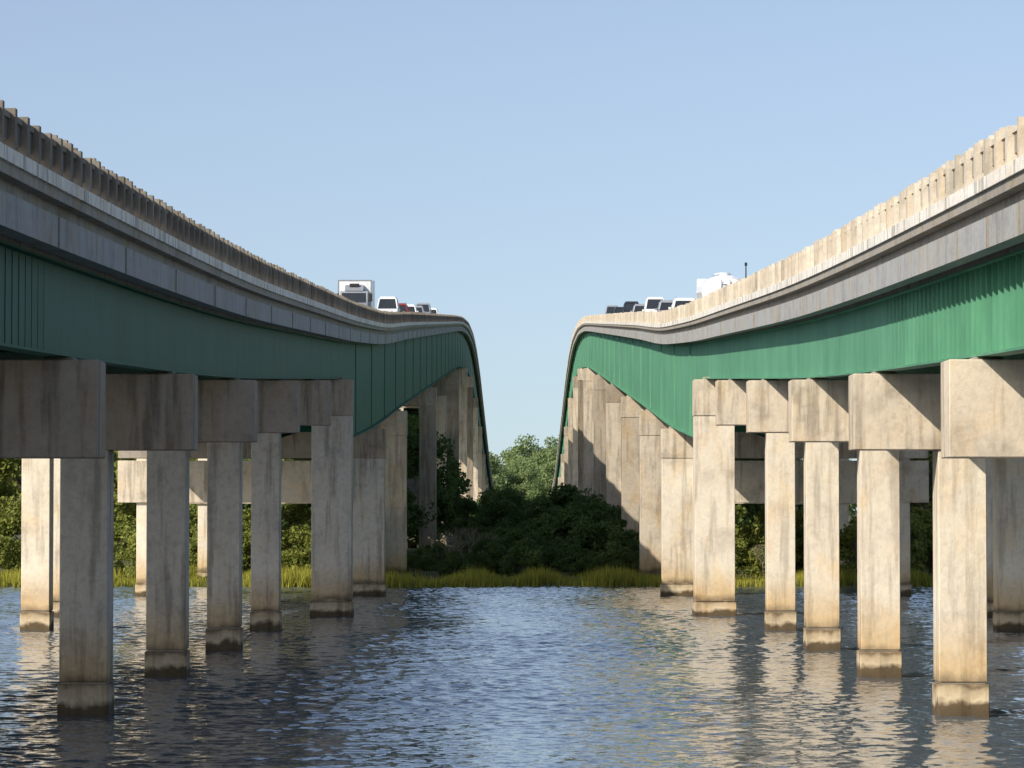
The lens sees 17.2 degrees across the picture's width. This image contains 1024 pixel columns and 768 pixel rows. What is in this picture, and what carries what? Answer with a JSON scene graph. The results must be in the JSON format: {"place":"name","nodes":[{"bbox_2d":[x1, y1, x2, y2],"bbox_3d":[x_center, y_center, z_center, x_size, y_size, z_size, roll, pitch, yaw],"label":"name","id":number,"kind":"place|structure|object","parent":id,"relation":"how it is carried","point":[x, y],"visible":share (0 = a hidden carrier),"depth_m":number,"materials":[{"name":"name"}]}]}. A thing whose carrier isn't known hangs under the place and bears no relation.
{"place":"outdoors","nodes":[
{"label":"outdoors","id":0,"kind":"place"},
{"bbox_2d":[0,510,932,587],"bbox_3d":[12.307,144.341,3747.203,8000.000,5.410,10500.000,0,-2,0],"label":"ground","id":1,"kind":"structure","parent":0,"point":[433,573],"depth_m":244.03,"materials":[{"name":"green plant"}]},
{"bbox_2d":[0,100,493,716],"bbox_3d":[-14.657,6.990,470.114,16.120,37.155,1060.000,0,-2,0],"label":"highway bridge","id":2,"kind":"structure","parent":1,"relation":"on","point":[162,342],"depth_m":103.74,"materials":[{"name":"concrete"}]},
{"bbox_2d":[337,280,374,308],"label":"box truck","id":3,"kind":"object","parent":2,"relation":"on","point":[361,292],"visible":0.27,"depth_m":256.47,"materials":[{"name":"white paint"}]},
{"bbox_2d":[377,297,399,311],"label":"van","id":4,"kind":"object","parent":2,"relation":"on","point":[389,304],"visible":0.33,"depth_m":299.55,"materials":[{"name":"white paint"}]},
{"bbox_2d":[399,303,409,312],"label":"suv","id":5,"kind":"object","parent":2,"relation":"on","point":[403,307],"visible":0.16,"depth_m":325.74,"materials":[{"name":"red paint"}]},
{"bbox_2d":[408,305,417,311],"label":"suv","id":6,"kind":"object","parent":2,"relation":"on","point":[412,308],"visible":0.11,"depth_m":351.78,"materials":[{"name":"white paint"}]},
{"bbox_2d":[416,306,425,312],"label":"suv","id":7,"kind":"object","parent":2,"relation":"on","point":[420,309],"visible":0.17,"depth_m":377.80,"materials":[{"name":"silver metal"}]},
{"bbox_2d":[416,303,431,313],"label":"van","id":8,"kind":"object","parent":2,"relation":"on","point":[427,308],"visible":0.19,"depth_m":404.89,"materials":[{"name":"silver metal"}]},
{"bbox_2d":[431,308,438,313],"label":"suv","id":9,"kind":"object","parent":2,"relation":"on","point":[434,310],"visible":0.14,"depth_m":440.00,"materials":[{"name":"white paint"}]},
{"bbox_2d":[439,533,470,570],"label":"bare shrub","id":10,"kind":"object","parent":1,"relation":"on","point":[455,544],"visible":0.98,"depth_m":247.53,"materials":[{"name":"brown plant"}]},
{"bbox_2d":[431,525,499,558],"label":"bare shrub","id":11,"kind":"object","parent":1,"relation":"on","point":[468,533],"visible":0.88,"depth_m":253.72,"materials":[{"name":"brown plant"}]},
{"bbox_2d":[0,482,932,579],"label":"riverside bushes","id":12,"kind":"object","parent":1,"relation":"on","point":[579,531],"visible":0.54,"depth_m":249.34,"materials":[{"name":"green plant"}]},
{"bbox_2d":[0,413,932,548],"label":"riverside trees","id":13,"kind":"object","parent":1,"relation":"on","point":[458,509],"visible":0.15,"depth_m":337.65,"materials":[{"name":"green plant"}]},
{"bbox_2d":[489,434,856,515],"bbox_3d":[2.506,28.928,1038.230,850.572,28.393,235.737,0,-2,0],"label":"distant tree line","id":14,"kind":"object","parent":1,"relation":"on","point":[530,472],"visible":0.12,"depth_m":1001.04,"materials":[{"name":"green plant"}]},
{"bbox_2d":[750,544,764,575],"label":"bare shrub","id":15,"kind":"object","parent":1,"relation":"on","point":[759,547],"visible":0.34,"depth_m":236.15,"materials":[{"name":"brown plant"}]},
{"bbox_2d":[551,116,1023,717],"bbox_3d":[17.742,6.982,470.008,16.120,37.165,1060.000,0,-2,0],"label":"highway bridge","id":16,"kind":"structure","parent":1,"relation":"on","point":[883,344],"depth_m":103.73,"materials":[{"name":"concrete"}]},
{"bbox_2d":[605,305,617,313],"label":"van","id":17,"kind":"object","parent":16,"relation":"on","point":[609,309],"visible":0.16,"depth_m":453.50,"materials":[{"name":"silver metal"}]},
{"bbox_2d":[611,306,622,313],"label":"suv","id":18,"kind":"object","parent":16,"relation":"on","point":[618,309],"visible":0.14,"depth_m":413.46,"materials":[{"name":"paint"}]},
{"bbox_2d":[621,301,638,312],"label":"van","id":19,"kind":"object","parent":16,"relation":"on","point":[628,306],"visible":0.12,"depth_m":373.38,"materials":[{"name":"paint"}]},
{"bbox_2d":[630,303,644,311],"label":"suv","id":20,"kind":"object","parent":16,"relation":"on","point":[638,307],"visible":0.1,"depth_m":340.35,"materials":[{"name":"silver metal"}]},
{"bbox_2d":[642,297,663,311],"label":"van","id":21,"kind":"object","parent":16,"relation":"on","point":[651,303],"visible":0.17,"depth_m":306.26,"materials":[{"name":"white paint"}]},
{"bbox_2d":[655,299,672,311],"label":"suv","id":22,"kind":"object","parent":16,"relation":"on","point":[663,305],"visible":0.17,"depth_m":276.26,"materials":[{"name":"silver metal"}]},
{"bbox_2d":[668,297,694,308],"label":"suv","id":23,"kind":"object","parent":16,"relation":"on","point":[679,301],"visible":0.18,"depth_m":250.26,"materials":[{"name":"white paint"}]},
{"bbox_2d":[696,273,739,298],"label":"tank truck","id":24,"kind":"object","parent":16,"relation":"on","point":[705,287],"visible":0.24,"depth_m":204.69,"materials":[{"name":"white paint"}]},
{"bbox_2d":[745,262,746,277],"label":"antenna post","id":25,"kind":"object","parent":16,"relation":"attached to","point":[745,270],"visible":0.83,"depth_m":127.20,"materials":[{"name":"metal"}]},
{"bbox_2d":[0,585,1023,767],"bbox_3d":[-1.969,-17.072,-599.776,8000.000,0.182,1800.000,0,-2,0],"label":"river water","id":26,"kind":"structure","parent":0,"point":[561,676],"depth_m":95.27,"materials":[{"name":"blue liquid"}]},
{"bbox_2d":[0,0,1023,508],"label":"sky","id":27,"kind":"structure","parent":0,"point":[521,171],"materials":[{"name":"blue"}]}
]}

